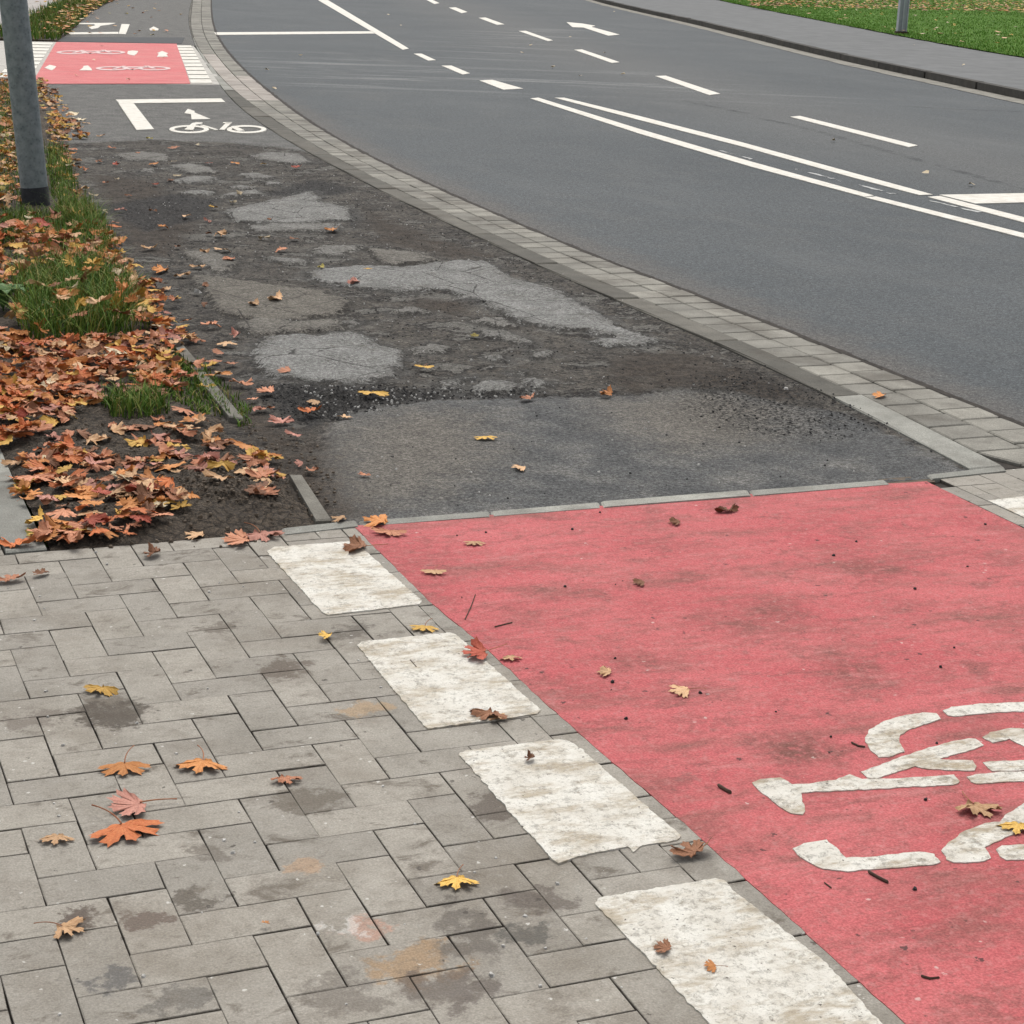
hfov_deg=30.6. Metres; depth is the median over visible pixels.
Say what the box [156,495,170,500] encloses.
maple leaf
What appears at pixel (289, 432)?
maple leaf
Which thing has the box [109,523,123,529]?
maple leaf
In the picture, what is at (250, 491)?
maple leaf
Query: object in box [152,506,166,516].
maple leaf
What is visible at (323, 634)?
maple leaf
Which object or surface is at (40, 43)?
white block
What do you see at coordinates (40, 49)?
white block
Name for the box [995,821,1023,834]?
maple leaf
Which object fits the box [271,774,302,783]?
maple leaf
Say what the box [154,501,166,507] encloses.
maple leaf
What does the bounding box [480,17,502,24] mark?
lane dash
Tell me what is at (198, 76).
white block
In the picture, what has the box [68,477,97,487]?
maple leaf
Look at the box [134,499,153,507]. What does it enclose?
maple leaf
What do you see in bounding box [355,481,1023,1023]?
red path
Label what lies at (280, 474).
maple leaf
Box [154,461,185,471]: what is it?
maple leaf
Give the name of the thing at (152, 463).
maple leaf
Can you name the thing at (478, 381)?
gravel
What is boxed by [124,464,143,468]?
maple leaf
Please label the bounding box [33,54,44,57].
white block
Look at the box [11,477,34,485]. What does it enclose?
maple leaf
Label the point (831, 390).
kerb
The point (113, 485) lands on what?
maple leaf
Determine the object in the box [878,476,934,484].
dirt fill
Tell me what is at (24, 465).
maple leaf
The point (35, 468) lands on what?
maple leaf
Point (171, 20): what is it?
path
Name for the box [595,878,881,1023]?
white block
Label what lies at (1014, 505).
white block
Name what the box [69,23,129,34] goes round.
bracket marking
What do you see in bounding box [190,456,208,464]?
maple leaf
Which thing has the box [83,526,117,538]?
maple leaf
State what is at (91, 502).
maple leaf
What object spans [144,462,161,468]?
maple leaf
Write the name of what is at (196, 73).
white block
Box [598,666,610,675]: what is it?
maple leaf
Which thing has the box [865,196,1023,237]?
lane line
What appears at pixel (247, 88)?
gutter
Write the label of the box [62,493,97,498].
maple leaf
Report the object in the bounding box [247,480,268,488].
maple leaf
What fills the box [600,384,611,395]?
maple leaf
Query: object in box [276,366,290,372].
maple leaf
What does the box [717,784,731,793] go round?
twig
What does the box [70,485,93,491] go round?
maple leaf
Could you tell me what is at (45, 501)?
maple leaf
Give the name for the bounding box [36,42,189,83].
red path
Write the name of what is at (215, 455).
maple leaf
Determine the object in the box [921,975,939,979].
twig
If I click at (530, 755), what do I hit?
maple leaf
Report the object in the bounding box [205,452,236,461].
maple leaf
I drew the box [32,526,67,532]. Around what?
maple leaf
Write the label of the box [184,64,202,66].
white block
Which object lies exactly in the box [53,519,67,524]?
maple leaf
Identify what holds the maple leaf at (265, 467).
on the verge at (230, 513)
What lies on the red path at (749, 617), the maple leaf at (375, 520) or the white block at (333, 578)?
the maple leaf at (375, 520)
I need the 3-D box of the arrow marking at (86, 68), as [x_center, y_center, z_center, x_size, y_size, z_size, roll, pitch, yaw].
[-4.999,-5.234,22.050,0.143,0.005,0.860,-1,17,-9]
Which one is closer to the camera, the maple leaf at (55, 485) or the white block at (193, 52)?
the maple leaf at (55, 485)
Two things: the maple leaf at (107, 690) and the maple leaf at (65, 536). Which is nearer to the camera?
the maple leaf at (107, 690)
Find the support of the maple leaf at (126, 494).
on the verge at (230, 513)
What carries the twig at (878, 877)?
on the red path at (749, 617)
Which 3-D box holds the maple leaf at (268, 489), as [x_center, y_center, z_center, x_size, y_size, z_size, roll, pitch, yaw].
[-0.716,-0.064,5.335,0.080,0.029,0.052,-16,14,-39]
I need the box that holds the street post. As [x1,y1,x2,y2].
[894,0,909,33]
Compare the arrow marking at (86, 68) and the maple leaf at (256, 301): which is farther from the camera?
the arrow marking at (86, 68)
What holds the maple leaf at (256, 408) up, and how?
on the cycle path at (328, 338)
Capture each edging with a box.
[0,449,46,554]
[165,327,330,523]
[282,466,1006,535]
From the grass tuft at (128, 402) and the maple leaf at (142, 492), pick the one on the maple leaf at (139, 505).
the maple leaf at (142, 492)
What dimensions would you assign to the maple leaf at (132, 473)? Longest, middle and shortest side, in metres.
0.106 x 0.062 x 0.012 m
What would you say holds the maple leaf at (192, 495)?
on the verge at (230, 513)
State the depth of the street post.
39.07 m
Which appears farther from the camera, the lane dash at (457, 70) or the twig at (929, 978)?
the lane dash at (457, 70)
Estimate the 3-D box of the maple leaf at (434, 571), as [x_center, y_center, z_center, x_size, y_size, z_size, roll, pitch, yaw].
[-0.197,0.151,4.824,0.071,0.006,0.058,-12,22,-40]
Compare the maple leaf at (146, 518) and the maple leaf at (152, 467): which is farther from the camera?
the maple leaf at (152, 467)
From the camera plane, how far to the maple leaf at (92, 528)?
4.98 m
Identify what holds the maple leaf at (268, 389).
on the cycle path at (328, 338)
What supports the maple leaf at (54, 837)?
on the pavement at (348, 860)
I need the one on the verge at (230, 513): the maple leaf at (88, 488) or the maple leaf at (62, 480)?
the maple leaf at (88, 488)
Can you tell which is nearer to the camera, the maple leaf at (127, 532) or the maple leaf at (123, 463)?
the maple leaf at (127, 532)
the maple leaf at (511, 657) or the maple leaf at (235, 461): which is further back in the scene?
the maple leaf at (235, 461)
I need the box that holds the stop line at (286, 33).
[214,31,374,34]
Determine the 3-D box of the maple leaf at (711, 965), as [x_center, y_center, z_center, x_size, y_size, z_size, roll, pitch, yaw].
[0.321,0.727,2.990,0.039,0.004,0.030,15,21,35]
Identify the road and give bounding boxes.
[212,0,1023,422]
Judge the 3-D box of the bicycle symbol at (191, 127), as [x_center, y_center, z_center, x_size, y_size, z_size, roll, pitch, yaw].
[-2.503,-3.236,15.760,0.860,0.011,0.931,-5,18,-22]
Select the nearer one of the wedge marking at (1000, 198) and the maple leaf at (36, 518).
the maple leaf at (36, 518)
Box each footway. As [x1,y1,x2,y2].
[0,0,58,25]
[609,0,1023,89]
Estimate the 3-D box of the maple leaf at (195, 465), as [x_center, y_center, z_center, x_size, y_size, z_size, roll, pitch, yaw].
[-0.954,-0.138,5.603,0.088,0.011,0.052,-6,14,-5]
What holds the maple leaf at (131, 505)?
on the verge at (230, 513)
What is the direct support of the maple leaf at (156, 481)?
on the verge at (230, 513)
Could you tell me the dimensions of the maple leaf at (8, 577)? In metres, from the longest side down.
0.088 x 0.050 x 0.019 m
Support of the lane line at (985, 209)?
on the road
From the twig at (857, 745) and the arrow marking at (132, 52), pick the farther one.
the arrow marking at (132, 52)
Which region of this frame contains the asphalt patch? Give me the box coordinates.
[57,37,184,43]
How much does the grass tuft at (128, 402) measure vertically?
0.120 m
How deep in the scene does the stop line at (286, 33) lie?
32.08 m
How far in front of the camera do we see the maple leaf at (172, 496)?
5.20 m
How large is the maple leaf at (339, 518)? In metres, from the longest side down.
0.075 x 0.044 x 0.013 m
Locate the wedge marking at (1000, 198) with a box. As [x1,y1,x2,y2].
[940,193,1023,203]
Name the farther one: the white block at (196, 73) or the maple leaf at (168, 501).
the white block at (196, 73)
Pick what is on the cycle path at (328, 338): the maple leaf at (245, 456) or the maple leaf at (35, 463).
the maple leaf at (245, 456)
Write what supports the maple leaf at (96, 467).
on the verge at (230, 513)
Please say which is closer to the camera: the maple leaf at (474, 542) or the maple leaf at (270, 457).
the maple leaf at (474, 542)
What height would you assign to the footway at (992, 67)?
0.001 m
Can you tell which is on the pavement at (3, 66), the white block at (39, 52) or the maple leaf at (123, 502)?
the white block at (39, 52)
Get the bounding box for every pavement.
[0,41,219,84]
[0,468,1023,1023]
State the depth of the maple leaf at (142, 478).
5.37 m
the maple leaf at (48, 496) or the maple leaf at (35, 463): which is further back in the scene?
the maple leaf at (35, 463)
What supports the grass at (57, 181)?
on the verge at (230, 513)
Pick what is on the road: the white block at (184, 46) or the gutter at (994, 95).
the gutter at (994, 95)
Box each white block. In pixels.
[32,42,52,44]
[32,45,50,47]
[33,48,48,50]
[33,51,46,53]
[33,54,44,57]
[177,45,191,47]
[178,48,193,50]
[179,51,194,53]
[180,54,196,56]
[181,57,198,59]
[182,60,200,62]
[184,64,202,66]
[185,67,204,70]
[187,71,206,74]
[188,75,209,78]
[190,79,211,82]
[266,541,420,615]
[357,632,540,729]
[459,739,680,864]
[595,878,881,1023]
[988,496,1023,517]
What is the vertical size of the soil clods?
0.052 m
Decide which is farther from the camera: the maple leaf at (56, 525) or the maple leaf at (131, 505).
the maple leaf at (131, 505)
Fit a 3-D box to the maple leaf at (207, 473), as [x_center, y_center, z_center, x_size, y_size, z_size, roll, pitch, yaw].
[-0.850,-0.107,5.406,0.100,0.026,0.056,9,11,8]
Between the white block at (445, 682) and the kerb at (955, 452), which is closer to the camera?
the white block at (445, 682)
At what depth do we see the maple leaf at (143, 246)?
9.60 m
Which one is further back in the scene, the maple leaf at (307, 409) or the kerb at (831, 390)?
the kerb at (831, 390)
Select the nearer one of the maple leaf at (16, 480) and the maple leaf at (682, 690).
the maple leaf at (682, 690)
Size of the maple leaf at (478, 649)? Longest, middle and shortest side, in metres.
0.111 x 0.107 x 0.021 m
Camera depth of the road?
15.32 m
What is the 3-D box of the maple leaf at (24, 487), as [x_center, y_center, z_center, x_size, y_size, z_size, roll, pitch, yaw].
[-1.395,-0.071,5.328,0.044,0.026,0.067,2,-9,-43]
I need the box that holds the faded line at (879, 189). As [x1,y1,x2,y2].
[718,150,980,212]
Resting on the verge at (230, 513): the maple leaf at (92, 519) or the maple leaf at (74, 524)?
the maple leaf at (92, 519)
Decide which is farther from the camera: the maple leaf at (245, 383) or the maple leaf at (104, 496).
the maple leaf at (245, 383)
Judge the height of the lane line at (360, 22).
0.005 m
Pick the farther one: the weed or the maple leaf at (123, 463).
the weed
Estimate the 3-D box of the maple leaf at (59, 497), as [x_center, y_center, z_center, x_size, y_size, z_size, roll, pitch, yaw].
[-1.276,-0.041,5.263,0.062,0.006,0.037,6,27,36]
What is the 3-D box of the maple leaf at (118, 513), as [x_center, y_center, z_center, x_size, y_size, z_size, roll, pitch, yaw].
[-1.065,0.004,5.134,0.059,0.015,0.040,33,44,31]
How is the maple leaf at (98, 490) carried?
on the maple leaf at (132, 494)
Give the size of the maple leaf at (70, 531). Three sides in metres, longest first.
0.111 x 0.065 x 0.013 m
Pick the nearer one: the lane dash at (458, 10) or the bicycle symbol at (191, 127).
the bicycle symbol at (191, 127)
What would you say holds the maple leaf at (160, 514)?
on the verge at (230, 513)
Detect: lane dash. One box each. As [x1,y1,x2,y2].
[415,54,434,60]
[442,65,469,74]
[450,7,465,12]
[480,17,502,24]
[480,80,522,89]
[520,31,552,40]
[576,49,618,62]
[656,76,719,94]
[791,116,917,146]
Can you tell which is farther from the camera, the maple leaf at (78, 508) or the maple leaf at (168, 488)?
the maple leaf at (168, 488)
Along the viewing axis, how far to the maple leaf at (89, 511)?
5.11 m
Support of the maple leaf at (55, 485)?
on the verge at (230, 513)
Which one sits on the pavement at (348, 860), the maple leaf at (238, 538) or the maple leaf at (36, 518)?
the maple leaf at (238, 538)
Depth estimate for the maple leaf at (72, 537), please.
4.90 m
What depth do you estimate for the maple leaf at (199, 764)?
3.64 m
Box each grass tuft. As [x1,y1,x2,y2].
[0,235,156,344]
[41,186,113,235]
[86,372,184,418]
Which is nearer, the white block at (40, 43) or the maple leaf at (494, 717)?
the maple leaf at (494, 717)
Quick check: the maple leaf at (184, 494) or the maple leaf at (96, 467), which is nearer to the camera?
the maple leaf at (184, 494)
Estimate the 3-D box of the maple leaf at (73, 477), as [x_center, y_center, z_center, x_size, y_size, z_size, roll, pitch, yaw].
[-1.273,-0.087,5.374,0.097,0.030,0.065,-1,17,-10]
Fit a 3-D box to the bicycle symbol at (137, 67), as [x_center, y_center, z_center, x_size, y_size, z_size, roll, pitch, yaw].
[-4.524,-5.296,22.312,0.942,0.006,0.853,-5,18,-22]
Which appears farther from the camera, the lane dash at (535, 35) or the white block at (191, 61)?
the lane dash at (535, 35)
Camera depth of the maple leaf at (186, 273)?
8.88 m
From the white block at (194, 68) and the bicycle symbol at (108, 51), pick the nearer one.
the white block at (194, 68)
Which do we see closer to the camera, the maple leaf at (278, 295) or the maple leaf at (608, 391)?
the maple leaf at (608, 391)
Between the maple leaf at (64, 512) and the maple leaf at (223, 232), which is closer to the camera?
the maple leaf at (64, 512)
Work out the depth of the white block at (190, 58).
24.45 m
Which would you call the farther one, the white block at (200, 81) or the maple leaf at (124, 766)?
the white block at (200, 81)
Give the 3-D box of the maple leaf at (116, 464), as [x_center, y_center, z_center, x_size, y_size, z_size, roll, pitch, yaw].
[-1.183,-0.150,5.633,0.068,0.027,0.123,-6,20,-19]
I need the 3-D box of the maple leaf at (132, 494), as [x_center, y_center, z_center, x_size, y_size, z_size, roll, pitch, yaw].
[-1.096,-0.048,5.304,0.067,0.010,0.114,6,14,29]
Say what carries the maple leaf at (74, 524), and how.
on the maple leaf at (92, 528)
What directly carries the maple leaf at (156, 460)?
on the verge at (230, 513)
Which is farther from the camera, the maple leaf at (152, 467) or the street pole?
the street pole
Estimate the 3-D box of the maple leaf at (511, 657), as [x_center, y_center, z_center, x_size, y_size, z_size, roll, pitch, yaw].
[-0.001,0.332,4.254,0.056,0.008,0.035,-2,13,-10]
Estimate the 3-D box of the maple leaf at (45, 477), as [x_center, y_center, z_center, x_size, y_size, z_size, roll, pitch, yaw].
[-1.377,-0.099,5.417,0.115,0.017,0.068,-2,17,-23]
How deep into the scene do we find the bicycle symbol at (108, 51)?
24.88 m
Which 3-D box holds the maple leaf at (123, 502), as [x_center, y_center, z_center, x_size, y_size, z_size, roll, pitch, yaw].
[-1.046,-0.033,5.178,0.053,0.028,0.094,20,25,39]
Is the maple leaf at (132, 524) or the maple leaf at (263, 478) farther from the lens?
the maple leaf at (263, 478)
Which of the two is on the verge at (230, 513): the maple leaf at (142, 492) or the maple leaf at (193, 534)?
the maple leaf at (193, 534)
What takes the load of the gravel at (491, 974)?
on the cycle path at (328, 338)
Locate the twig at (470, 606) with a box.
[465,594,475,619]
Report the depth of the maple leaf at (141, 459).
5.65 m
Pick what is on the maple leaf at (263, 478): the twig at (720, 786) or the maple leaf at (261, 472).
the maple leaf at (261, 472)
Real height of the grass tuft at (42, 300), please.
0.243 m
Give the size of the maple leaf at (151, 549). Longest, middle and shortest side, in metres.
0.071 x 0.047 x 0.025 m
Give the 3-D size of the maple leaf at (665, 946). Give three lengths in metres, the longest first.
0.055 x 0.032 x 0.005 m
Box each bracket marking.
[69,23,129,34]
[116,98,224,130]
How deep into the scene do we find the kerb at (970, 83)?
29.61 m
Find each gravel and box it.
[7,156,898,1015]
[108,153,986,889]
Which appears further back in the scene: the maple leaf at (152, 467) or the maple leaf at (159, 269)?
the maple leaf at (159, 269)
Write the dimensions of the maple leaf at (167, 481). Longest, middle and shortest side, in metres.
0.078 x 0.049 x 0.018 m
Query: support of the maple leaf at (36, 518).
on the edging at (14, 514)
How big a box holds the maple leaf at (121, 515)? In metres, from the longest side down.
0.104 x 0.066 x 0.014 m
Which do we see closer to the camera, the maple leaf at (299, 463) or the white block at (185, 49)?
the maple leaf at (299, 463)
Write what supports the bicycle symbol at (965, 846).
on the red path at (749, 617)
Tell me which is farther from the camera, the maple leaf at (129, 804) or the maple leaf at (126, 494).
the maple leaf at (126, 494)
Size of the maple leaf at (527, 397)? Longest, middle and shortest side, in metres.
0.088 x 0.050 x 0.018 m
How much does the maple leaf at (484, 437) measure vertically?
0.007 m
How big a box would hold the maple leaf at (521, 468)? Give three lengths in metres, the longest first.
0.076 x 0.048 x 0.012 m
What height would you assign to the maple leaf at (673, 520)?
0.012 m
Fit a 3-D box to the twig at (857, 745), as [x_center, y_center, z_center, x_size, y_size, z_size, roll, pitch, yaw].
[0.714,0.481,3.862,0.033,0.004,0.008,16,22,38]
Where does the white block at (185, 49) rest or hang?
on the pavement at (3, 66)
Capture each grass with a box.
[0,76,254,426]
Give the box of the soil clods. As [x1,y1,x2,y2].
[28,406,336,548]
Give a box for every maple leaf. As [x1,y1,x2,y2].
[0,535,36,547]
[0,571,26,581]
[6,479,30,495]
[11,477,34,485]
[14,484,29,491]
[17,473,54,480]
[19,493,37,499]
[22,461,47,470]
[23,488,42,495]
[25,458,47,469]
[25,506,43,523]
[27,533,57,541]
[29,467,42,471]
[31,568,48,574]
[32,478,41,482]
[32,519,52,539]
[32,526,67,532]
[33,916,85,938]
[36,469,68,478]
[36,494,58,500]
[40,494,52,504]
[40,833,74,844]
[44,514,61,529]
[45,508,78,519]
[48,479,77,487]
[52,475,69,482]
[53,495,66,499]
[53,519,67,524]
[53,530,84,541]
[55,464,72,473]
[55,474,85,486]
[56,529,77,533]
[56,533,82,543]
[61,523,71,528]
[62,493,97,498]
[65,481,106,494]
[65,521,99,528]
[67,468,87,476]
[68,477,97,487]
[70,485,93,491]
[74,504,89,510]
[75,510,106,515]
[78,512,99,533]
[79,499,103,505]
[79,513,110,526]
[79,522,100,532]
[80,478,97,487]
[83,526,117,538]
[84,455,107,465]
[84,458,115,472]
[84,684,118,696]
[88,804,163,846]
[89,526,108,535]
[91,487,115,496]
[94,475,113,481]
[97,745,149,776]
[98,487,126,499]
[106,483,119,488]
[106,788,176,815]
[109,513,130,521]
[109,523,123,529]
[111,455,129,466]
[111,492,134,498]
[114,473,133,481]
[115,492,130,498]
[115,496,136,505]
[115,502,148,513]
[115,508,129,518]
[116,464,137,474]
[116,529,136,535]
[118,467,137,479]
[119,496,146,505]
[120,459,136,465]
[120,479,136,487]
[121,509,137,514]
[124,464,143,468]
[124,482,157,491]
[126,507,157,513]
[126,520,141,528]
[129,501,156,518]
[130,457,144,462]
[130,514,151,522]
[132,467,152,479]
[132,482,155,502]
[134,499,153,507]
[136,478,153,491]
[137,462,162,464]
[140,477,162,481]
[141,243,157,248]
[143,542,160,556]
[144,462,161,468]
[148,512,173,516]
[149,456,163,461]
[151,264,168,272]
[151,474,165,483]
[151,499,176,504]
[152,483,177,493]
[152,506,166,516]
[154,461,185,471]
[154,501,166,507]
[156,477,174,487]
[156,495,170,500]
[165,488,184,499]
[166,488,187,495]
[170,500,191,509]
[173,271,190,276]
[175,488,189,499]
[176,745,228,773]
[180,462,204,468]
[185,531,204,539]
[186,465,206,471]
[188,337,205,342]
[188,491,198,498]
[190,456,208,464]
[194,451,219,461]
[196,461,209,471]
[201,321,220,326]
[201,360,218,366]
[202,468,234,480]
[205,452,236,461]
[206,459,235,471]
[212,348,223,353]
[214,229,226,235]
[217,341,236,346]
[219,458,252,463]
[221,529,249,544]
[229,327,239,337]
[229,378,253,384]
[234,467,257,474]
[236,448,270,460]
[241,453,267,466]
[244,466,278,478]
[244,487,266,493]
[244,522,284,541]
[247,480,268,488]
[248,298,258,304]
[248,486,271,494]
[249,476,271,481]
[252,406,261,410]
[254,454,282,460]
[257,385,273,392]
[257,485,280,494]
[263,464,275,476]
[264,470,285,476]
[267,290,282,299]
[268,415,293,423]
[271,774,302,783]
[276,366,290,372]
[285,429,301,436]
[294,459,302,466]
[298,405,320,412]
[306,466,318,470]
[307,399,319,404]
[318,630,331,638]
[331,515,345,521]
[343,534,384,552]
[347,276,359,283]
[359,391,388,395]
[363,514,387,527]
[369,527,406,535]
[410,618,438,632]
[415,364,433,367]
[420,565,445,573]
[436,864,479,889]
[461,636,505,659]
[463,541,484,545]
[470,707,506,719]
[475,436,495,439]
[489,713,504,720]
[499,655,521,660]
[512,465,525,470]
[520,392,534,398]
[525,750,534,760]
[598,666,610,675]
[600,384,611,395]
[633,578,644,585]
[653,938,670,952]
[667,517,680,524]
[669,836,712,857]
[670,684,706,697]
[704,959,727,972]
[714,503,738,511]
[872,391,885,397]
[955,791,1002,817]
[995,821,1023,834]
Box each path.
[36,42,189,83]
[42,84,966,524]
[65,0,194,45]
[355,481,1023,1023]
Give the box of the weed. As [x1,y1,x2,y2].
[0,283,25,308]
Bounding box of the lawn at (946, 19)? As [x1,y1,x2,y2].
[722,0,1023,56]
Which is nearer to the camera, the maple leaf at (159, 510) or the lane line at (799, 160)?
the maple leaf at (159, 510)
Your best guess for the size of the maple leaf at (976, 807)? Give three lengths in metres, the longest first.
0.115 x 0.102 x 0.016 m
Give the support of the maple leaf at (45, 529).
on the maple leaf at (45, 537)
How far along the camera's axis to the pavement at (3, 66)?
23.02 m
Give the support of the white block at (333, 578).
on the pavement at (348, 860)
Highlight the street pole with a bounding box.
[0,0,50,205]
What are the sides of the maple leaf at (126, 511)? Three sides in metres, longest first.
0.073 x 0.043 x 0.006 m
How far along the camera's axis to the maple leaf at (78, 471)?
5.47 m
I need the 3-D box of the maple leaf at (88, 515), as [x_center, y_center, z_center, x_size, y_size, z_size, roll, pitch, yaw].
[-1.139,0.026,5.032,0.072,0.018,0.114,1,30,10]
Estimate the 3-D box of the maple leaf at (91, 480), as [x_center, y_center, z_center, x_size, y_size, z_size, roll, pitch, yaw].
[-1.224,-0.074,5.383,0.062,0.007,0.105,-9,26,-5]
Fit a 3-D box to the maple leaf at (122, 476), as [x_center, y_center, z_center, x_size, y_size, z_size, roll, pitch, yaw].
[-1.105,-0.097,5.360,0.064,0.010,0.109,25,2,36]
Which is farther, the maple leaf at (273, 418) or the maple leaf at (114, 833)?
the maple leaf at (273, 418)
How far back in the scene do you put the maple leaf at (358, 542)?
5.00 m
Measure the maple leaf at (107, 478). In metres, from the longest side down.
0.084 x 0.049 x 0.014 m
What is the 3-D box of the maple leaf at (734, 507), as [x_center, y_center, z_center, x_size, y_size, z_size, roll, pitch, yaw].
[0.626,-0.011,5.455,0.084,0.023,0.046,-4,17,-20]
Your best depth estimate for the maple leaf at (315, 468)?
5.69 m
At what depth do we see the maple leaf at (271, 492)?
5.37 m
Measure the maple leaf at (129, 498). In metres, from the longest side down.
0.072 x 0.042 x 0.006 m
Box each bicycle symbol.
[57,50,124,53]
[96,66,169,69]
[169,122,265,133]
[752,702,1023,871]
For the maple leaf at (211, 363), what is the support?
on the cycle path at (328, 338)
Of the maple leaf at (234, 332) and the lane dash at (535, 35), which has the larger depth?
the lane dash at (535, 35)
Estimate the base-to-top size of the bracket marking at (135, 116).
0.010 m
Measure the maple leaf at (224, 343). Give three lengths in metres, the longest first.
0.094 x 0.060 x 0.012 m
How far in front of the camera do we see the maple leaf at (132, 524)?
5.04 m
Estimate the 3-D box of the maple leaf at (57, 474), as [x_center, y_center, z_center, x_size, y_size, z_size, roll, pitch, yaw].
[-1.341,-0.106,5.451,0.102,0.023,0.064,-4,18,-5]
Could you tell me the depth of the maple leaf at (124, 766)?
3.62 m
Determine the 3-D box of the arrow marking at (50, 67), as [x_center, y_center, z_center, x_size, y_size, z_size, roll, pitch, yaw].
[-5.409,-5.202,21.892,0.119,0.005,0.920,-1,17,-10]
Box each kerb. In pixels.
[189,0,857,398]
[193,38,1000,469]
[594,0,1023,99]
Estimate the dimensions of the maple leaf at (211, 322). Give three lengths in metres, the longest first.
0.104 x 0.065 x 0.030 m
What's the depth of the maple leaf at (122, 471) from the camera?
5.45 m
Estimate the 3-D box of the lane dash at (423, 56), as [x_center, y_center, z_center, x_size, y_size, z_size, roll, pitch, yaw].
[-1.246,-6.517,26.795,0.127,0.005,1.668,-1,17,-10]
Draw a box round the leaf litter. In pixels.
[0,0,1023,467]
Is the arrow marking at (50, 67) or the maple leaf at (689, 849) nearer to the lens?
the maple leaf at (689, 849)
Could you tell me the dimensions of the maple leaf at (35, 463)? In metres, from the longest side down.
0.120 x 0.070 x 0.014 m
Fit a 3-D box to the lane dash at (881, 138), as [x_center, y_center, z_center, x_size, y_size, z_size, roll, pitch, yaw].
[3.228,-3.641,17.845,0.159,0.005,2.990,-2,17,-13]
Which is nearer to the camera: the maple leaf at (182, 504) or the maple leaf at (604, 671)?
the maple leaf at (604, 671)
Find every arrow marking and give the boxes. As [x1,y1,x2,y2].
[45,65,55,69]
[80,65,91,70]
[127,50,137,55]
[157,51,167,56]
[184,109,209,119]
[567,22,619,35]
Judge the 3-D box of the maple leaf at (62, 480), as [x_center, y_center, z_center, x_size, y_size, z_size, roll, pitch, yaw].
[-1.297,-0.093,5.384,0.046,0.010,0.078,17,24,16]
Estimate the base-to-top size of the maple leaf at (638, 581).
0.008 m
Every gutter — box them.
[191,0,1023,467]
[203,54,277,100]
[585,0,1023,103]
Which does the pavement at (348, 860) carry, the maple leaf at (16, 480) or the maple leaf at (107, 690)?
the maple leaf at (107, 690)
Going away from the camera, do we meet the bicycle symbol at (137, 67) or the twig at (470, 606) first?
the twig at (470, 606)
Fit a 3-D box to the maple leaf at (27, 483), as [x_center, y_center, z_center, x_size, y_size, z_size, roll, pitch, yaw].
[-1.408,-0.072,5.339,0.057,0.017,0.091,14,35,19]
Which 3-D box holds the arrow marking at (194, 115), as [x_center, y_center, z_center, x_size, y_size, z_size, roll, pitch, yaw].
[-2.865,-3.589,16.885,0.171,0.010,1.040,-3,17,-16]
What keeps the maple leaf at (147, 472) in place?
on the verge at (230, 513)
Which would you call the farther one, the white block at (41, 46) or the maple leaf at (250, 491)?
the white block at (41, 46)
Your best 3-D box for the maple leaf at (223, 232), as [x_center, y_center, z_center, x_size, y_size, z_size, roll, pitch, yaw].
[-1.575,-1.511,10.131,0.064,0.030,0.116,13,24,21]
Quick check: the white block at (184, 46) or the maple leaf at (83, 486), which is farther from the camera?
the white block at (184, 46)
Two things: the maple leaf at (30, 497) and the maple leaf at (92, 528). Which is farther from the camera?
the maple leaf at (30, 497)
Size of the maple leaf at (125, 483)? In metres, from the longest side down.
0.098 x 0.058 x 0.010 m
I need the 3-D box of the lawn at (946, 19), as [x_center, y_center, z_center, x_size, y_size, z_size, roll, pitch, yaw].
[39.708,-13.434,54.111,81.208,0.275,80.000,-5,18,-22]
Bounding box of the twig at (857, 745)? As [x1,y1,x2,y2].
[851,742,864,747]
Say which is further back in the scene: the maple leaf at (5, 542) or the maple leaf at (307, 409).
the maple leaf at (307, 409)
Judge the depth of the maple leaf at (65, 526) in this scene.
5.02 m
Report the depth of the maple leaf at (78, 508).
5.12 m
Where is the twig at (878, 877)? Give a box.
[868,870,888,883]
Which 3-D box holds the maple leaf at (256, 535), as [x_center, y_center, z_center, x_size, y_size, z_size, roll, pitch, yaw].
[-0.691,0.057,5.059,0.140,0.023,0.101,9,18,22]
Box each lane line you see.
[319,0,408,49]
[530,98,873,196]
[556,98,932,195]
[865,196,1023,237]
[928,196,1023,222]
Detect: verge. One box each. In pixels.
[0,0,113,41]
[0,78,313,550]
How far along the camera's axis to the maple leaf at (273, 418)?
6.26 m

